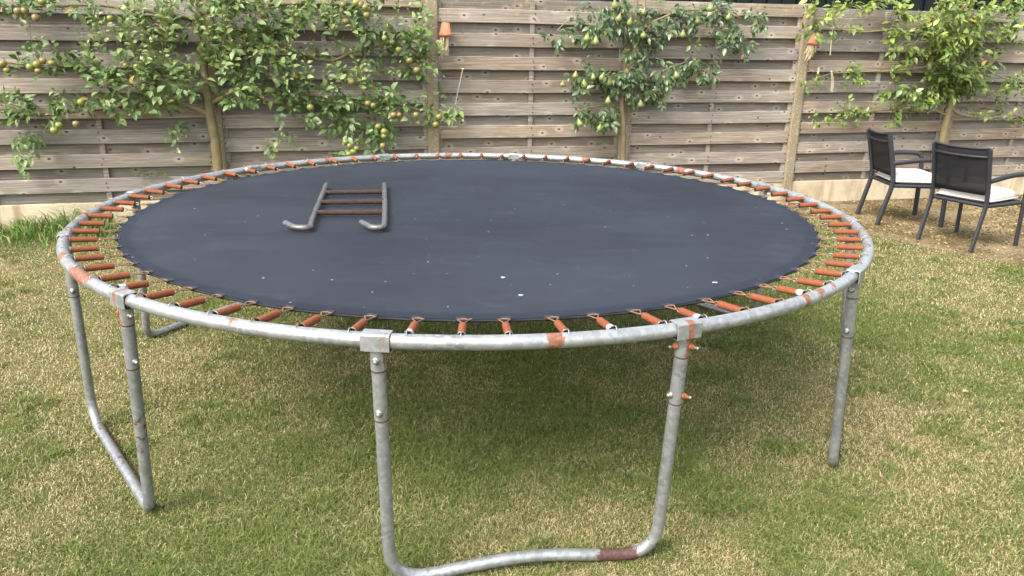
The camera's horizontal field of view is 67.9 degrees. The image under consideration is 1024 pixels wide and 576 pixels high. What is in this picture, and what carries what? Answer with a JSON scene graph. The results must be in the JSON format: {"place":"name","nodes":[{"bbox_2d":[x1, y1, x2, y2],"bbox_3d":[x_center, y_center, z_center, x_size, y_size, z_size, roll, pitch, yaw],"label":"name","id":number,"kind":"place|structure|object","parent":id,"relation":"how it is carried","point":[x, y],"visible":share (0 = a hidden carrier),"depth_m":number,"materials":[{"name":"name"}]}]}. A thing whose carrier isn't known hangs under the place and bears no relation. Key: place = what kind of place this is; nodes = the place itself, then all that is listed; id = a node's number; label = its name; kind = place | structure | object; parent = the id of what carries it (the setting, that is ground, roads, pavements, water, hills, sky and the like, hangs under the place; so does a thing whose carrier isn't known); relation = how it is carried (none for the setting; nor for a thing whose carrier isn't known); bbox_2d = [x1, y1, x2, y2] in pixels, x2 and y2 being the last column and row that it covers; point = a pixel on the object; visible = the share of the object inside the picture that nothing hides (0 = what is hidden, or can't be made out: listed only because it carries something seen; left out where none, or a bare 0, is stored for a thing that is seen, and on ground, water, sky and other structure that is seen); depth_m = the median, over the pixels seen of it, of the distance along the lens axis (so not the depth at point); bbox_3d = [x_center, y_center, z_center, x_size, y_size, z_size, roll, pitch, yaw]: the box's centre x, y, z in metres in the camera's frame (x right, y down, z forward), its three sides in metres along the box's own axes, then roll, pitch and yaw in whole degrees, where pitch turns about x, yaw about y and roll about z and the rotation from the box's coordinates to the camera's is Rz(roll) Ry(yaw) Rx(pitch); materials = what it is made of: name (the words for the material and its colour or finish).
{"place":"outdoors","nodes":[
{"label":"outdoors","id":0,"kind":"place"},
{"bbox_2d":[0,178,1023,575],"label":"ground","id":1,"kind":"structure","parent":0,"point":[56,266],"depth_m":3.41,"materials":[{"name":"green plant"}]},
{"bbox_2d":[0,201,128,249],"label":"tall grass","id":2,"kind":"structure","parent":1,"relation":"on","point":[53,226],"depth_m":6.29,"materials":[{"name":"green plant"}]},
{"bbox_2d":[0,0,464,183],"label":"apple tree","id":3,"kind":"object","parent":1,"relation":"on","point":[150,73],"visible":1,"depth_m":6.13,"materials":[{"name":"green plant"}]},
{"bbox_2d":[452,68,463,124],"bbox_3d":[-0.488,-1.710,6.828,0.128,0.511,0.018,-9,20,-28],"label":"raffia tie","id":4,"kind":"object","parent":3,"relation":"attached to","point":[458,88],"visible":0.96,"depth_m":6.80,"materials":[{"name":"beige wicker"}]},
{"bbox_2d":[56,152,873,575],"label":"trampoline","id":5,"kind":"object","parent":1,"relation":"on","point":[458,238],"visible":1,"depth_m":2.84,"materials":[{"name":"metal"}]},
{"bbox_2d":[283,182,387,230],"bbox_3d":[-0.791,-0.400,3.594,0.432,0.030,1.019,-1,18,-6],"label":"access ladder","id":6,"kind":"object","parent":5,"relation":"on","point":[383,212],"visible":1,"depth_m":3.43,"materials":[{"name":"metal"}]},
{"bbox_2d":[0,0,1023,232],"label":"garden fence","id":7,"kind":"object","parent":1,"relation":"on","point":[751,120],"visible":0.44,"depth_m":7.05,"materials":[{"name":"brown wood"}]},
{"bbox_2d":[136,172,165,176],"bbox_3d":[-3.065,-0.960,6.451,0.249,0.037,0.062,-3,18,-12],"label":"weed","id":8,"kind":"object","parent":7,"relation":"attached to","point":[153,173],"visible":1,"depth_m":6.45,"materials":[{"name":"green plant"}]},
{"bbox_2d":[439,10,451,36],"bbox_3d":[-0.576,-2.301,6.605,0.116,0.216,0.116,4,18,-1],"label":"terracotta pot","id":9,"kind":"object","parent":7,"relation":"hanging from","point":[445,29],"visible":0.98,"depth_m":6.58,"materials":[{"name":"ceramic"}]},
{"bbox_2d":[438,36,448,56],"bbox_3d":[-0.599,-2.133,6.655,0.099,0.208,0.108,4,18,-1],"label":"straw bundle","id":10,"kind":"object","parent":9,"relation":"in","point":[444,40],"visible":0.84,"depth_m":6.64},
{"bbox_2d":[807,23,819,45],"bbox_3d":[2.973,-2.487,7.431,0.116,0.216,0.116,9,18,-3],"label":"terracotta pot","id":11,"kind":"object","parent":7,"relation":"hanging from","point":[812,40],"visible":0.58,"depth_m":7.42,"materials":[{"name":"ceramic"}]},
{"bbox_2d":[804,44,815,60],"bbox_3d":[2.944,-2.328,7.479,0.114,0.193,0.093,9,18,-3],"label":"straw bundle","id":12,"kind":"object","parent":11,"relation":"in","point":[811,51],"visible":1,"depth_m":7.47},
{"bbox_2d":[539,0,769,168],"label":"pear tree","id":13,"kind":"object","parent":1,"relation":"on","point":[623,85],"visible":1,"depth_m":6.99,"materials":[{"name":"green plant"}]},
{"bbox_2d":[777,196,1023,265],"bbox_3d":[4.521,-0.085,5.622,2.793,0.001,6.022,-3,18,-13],"label":"soil bed","id":14,"kind":"object","parent":1,"relation":"on","point":[936,207],"visible":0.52,"depth_m":7.12,"materials":[{"name":"brown soil"}]},
{"bbox_2d":[855,128,946,227],"bbox_3d":[3.705,-1.056,7.209,0.651,0.855,0.566,2,18,2],"label":"garden chair","id":15,"kind":"object","parent":14,"relation":"on","point":[882,152],"visible":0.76,"depth_m":7.08,"materials":[{"name":"black metal"}]},
{"bbox_2d":[875,168,931,183],"bbox_3d":[3.757,-1.065,7.203,0.457,0.095,0.477,2,18,4],"label":"seat cushion","id":16,"kind":"object","parent":15,"relation":"on","point":[912,176],"visible":0.75,"depth_m":7.01,"materials":[{"name":"white fabric"}]},
{"bbox_2d":[794,0,1023,200],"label":"plum tree","id":17,"kind":"object","parent":14,"relation":"on","point":[943,38],"visible":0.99,"depth_m":7.66,"materials":[{"name":"green plant"}]},
{"bbox_2d":[830,71,833,91],"bbox_3d":[3.202,-2.071,7.616,0.079,0.207,0.031,-16,24,-41],"label":"raffia tie","id":18,"kind":"object","parent":17,"relation":"hanging from","point":[832,82],"visible":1,"depth_m":7.62,"materials":[{"name":"beige wicker"}]},
{"bbox_2d":[916,141,1023,252],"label":"garden chair","id":19,"kind":"object","parent":14,"relation":"on","point":[965,169],"visible":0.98,"depth_m":6.23,"materials":[{"name":"black"}]},
{"bbox_2d":[935,186,1018,202],"bbox_3d":[3.935,-0.813,6.430,0.457,0.096,0.477,-10,21,-30],"label":"seat cushion","id":20,"kind":"object","parent":19,"relation":"on","point":[998,194],"visible":0.57,"depth_m":6.29,"materials":[{"name":"white fabric"}]},
{"bbox_2d":[557,0,1023,11],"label":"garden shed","id":21,"kind":"structure","parent":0,"point":[923,5],"depth_m":9.10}
]}

